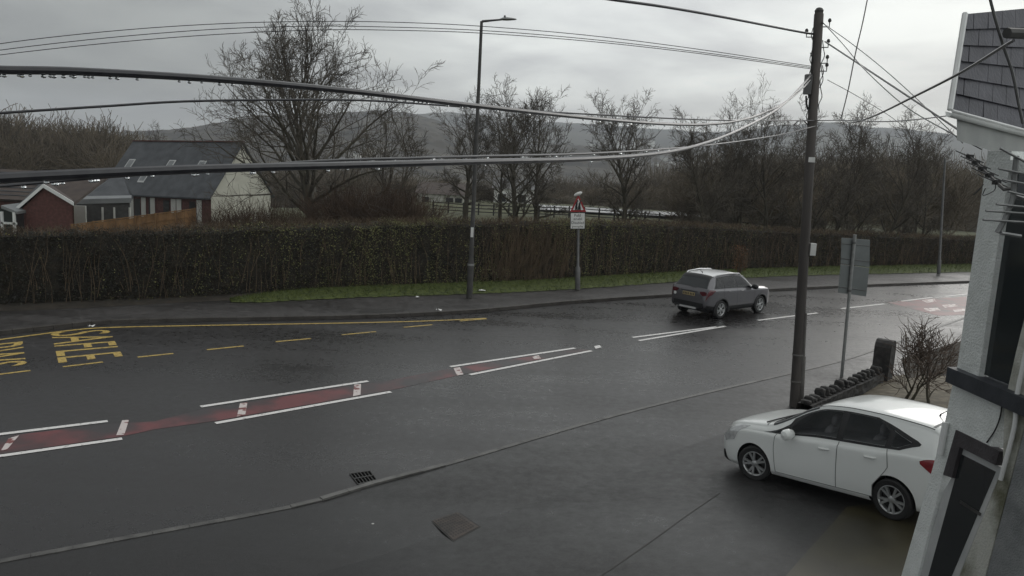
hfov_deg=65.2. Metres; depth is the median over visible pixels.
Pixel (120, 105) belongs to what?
overhead cable
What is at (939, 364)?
soil bed
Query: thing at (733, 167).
bare tree
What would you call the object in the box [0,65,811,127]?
overhead cable
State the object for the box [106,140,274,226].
house
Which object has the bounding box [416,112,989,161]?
hill
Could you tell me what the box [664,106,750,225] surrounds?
bare tree
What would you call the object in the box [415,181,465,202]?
bungalow
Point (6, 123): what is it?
bare tree
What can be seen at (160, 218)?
timber fence
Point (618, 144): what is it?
valley house
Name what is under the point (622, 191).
bare tree
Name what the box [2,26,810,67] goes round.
overhead cable
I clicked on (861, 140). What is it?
bare tree
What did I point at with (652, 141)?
valley house
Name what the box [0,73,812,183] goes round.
overhead cable
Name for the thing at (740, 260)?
beech sapling
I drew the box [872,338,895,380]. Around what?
wall pillar
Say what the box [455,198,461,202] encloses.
window
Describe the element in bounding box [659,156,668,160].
valley house
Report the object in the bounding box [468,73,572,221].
bare tree
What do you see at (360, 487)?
kerb
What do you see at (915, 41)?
sky
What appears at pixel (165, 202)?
window
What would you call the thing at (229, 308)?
pavement
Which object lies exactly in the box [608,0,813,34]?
overhead cable
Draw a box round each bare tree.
[0,114,25,168]
[57,121,94,146]
[75,115,126,156]
[143,122,166,139]
[169,0,445,217]
[352,72,433,209]
[430,98,502,219]
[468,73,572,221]
[479,123,522,220]
[501,84,575,220]
[580,87,660,223]
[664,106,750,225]
[695,121,774,225]
[700,71,819,227]
[715,96,820,227]
[761,93,863,231]
[794,94,888,232]
[823,123,893,232]
[851,105,945,235]
[891,124,953,235]
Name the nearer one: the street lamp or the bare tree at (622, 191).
the street lamp
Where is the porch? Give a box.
[0,203,25,233]
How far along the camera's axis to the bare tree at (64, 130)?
103.90 m
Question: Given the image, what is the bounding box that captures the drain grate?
[349,470,376,484]
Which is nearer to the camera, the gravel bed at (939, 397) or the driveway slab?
the driveway slab
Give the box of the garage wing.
[74,178,132,224]
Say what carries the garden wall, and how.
on the ground at (529, 214)
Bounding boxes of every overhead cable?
[0,21,808,65]
[0,29,810,68]
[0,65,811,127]
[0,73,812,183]
[0,99,814,120]
[0,126,814,188]
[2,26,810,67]
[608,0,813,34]
[816,115,945,121]
[822,21,981,149]
[824,41,956,129]
[826,25,962,142]
[828,80,983,178]
[841,0,867,118]
[842,39,1014,122]
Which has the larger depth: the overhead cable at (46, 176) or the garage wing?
the garage wing
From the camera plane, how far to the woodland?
95.19 m
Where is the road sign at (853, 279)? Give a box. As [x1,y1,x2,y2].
[838,235,869,376]
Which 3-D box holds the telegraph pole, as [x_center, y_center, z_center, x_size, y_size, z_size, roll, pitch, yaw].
[6.496,-1.536,17.830,0.883,9.055,0.260,3,9,0]
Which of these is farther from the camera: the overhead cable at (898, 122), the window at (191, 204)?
the window at (191, 204)
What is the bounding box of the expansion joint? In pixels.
[600,493,719,575]
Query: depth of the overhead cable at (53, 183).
4.62 m
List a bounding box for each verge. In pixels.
[0,275,795,310]
[230,263,971,301]
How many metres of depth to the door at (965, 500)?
8.51 m
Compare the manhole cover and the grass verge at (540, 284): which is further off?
the grass verge at (540, 284)
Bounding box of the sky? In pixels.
[0,0,1023,134]
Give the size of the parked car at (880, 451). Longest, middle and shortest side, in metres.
4.094 x 2.088 x 1.544 m
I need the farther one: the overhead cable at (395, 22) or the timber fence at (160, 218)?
the timber fence at (160, 218)
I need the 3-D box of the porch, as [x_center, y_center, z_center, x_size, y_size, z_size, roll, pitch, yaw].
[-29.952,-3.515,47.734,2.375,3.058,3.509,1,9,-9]
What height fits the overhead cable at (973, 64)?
0.267 m
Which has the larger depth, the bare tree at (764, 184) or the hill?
the hill
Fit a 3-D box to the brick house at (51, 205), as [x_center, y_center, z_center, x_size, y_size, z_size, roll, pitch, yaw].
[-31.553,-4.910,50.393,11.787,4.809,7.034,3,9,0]
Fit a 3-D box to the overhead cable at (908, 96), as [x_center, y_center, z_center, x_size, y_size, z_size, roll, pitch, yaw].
[5.916,-3.519,13.113,0.038,2.338,8.829,4,9,9]
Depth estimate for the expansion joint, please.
11.01 m
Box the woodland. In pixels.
[0,100,986,235]
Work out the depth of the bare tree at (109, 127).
98.48 m
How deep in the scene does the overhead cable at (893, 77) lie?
12.02 m
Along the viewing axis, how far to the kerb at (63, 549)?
11.97 m
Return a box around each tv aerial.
[956,151,1010,195]
[982,147,1023,237]
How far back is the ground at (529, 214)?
84.07 m
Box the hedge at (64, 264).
[0,214,975,304]
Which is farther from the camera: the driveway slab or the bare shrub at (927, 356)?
the bare shrub at (927, 356)
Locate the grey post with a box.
[937,158,945,273]
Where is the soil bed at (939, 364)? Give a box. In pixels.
[901,342,960,378]
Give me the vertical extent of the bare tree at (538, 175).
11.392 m
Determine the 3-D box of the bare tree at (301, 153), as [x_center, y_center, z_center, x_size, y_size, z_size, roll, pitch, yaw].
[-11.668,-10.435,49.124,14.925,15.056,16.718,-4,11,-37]
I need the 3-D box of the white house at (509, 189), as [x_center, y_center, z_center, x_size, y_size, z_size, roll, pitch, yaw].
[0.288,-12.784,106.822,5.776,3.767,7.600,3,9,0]
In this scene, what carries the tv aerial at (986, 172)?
attached to the white house at (970, 521)
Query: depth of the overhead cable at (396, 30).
16.33 m
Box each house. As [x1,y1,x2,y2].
[0,169,106,231]
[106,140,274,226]
[492,177,535,203]
[617,140,626,148]
[647,138,654,148]
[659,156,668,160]
[901,0,1023,575]
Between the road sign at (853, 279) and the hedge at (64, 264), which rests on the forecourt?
the road sign at (853, 279)
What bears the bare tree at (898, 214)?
on the ground at (529, 214)
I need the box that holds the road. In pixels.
[0,283,968,558]
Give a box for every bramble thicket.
[160,182,325,230]
[277,141,470,223]
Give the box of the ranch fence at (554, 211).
[432,200,777,226]
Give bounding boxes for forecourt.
[0,319,1002,575]
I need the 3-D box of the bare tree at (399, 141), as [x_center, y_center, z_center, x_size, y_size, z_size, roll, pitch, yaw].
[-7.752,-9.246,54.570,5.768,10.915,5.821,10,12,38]
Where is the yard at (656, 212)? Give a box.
[542,205,686,215]
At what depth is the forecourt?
11.68 m
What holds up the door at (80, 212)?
in the garage wing
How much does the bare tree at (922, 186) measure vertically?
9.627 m
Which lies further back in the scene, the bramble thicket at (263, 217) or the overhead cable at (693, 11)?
the bramble thicket at (263, 217)
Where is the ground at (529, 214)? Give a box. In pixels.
[21,200,975,557]
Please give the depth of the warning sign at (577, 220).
32.63 m
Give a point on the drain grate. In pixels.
(361, 477)
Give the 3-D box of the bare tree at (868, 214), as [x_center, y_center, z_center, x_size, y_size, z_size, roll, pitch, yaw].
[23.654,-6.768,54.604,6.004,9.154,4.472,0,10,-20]
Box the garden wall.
[796,365,884,409]
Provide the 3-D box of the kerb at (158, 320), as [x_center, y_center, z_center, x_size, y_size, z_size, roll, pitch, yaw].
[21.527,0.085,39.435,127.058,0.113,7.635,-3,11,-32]
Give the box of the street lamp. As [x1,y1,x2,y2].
[466,15,516,298]
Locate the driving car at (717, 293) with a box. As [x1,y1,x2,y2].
[672,268,768,318]
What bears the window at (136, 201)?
in the house at (158, 194)
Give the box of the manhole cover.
[431,512,479,541]
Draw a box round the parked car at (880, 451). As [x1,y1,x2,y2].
[724,395,947,520]
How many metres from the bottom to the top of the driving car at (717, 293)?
1.676 m
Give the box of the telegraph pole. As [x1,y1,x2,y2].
[789,7,831,407]
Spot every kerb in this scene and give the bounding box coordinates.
[0,280,968,334]
[0,317,963,562]
[290,463,445,507]
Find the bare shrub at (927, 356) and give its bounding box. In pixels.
[876,315,961,403]
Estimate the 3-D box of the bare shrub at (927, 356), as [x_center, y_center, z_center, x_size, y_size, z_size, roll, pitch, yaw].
[9.490,1.649,18.337,1.988,2.207,2.470,3,9,0]
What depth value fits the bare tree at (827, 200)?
49.49 m
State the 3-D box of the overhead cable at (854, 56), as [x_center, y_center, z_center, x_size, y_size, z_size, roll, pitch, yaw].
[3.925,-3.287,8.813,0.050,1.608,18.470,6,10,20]
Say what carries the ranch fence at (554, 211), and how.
on the ground at (529, 214)
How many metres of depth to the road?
18.14 m
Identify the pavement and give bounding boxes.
[0,272,970,329]
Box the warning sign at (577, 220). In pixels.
[570,191,585,289]
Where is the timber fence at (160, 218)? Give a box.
[71,208,195,231]
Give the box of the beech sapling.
[732,245,752,272]
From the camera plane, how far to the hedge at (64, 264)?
31.08 m
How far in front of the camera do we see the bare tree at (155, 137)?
117.53 m
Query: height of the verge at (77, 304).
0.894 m
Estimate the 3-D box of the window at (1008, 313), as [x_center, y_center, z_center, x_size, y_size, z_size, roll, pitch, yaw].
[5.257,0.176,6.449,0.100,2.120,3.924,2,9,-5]
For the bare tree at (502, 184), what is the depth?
65.22 m
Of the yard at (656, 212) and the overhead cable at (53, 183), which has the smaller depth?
the overhead cable at (53, 183)
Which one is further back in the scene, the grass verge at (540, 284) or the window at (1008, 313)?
the grass verge at (540, 284)
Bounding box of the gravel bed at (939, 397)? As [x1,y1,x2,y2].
[860,375,951,407]
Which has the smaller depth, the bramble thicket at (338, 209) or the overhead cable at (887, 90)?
the overhead cable at (887, 90)
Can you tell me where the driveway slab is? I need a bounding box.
[786,504,919,575]
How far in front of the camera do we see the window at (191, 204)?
66.75 m
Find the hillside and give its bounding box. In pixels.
[110,110,984,231]
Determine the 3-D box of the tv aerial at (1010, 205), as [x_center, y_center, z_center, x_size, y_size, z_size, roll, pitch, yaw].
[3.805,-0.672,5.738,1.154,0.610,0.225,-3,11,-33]
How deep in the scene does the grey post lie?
44.76 m
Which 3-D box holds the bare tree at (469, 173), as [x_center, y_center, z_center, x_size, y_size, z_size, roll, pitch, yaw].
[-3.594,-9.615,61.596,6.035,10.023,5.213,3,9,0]
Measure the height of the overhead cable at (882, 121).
0.472 m
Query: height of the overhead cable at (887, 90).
2.912 m
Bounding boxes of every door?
[74,205,86,224]
[920,449,1000,575]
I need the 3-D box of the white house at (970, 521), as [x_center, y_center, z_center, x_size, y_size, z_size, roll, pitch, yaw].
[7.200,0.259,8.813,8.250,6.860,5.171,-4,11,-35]
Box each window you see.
[134,199,139,215]
[163,200,168,213]
[189,201,194,209]
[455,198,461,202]
[984,174,1023,383]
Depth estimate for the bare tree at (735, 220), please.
53.86 m

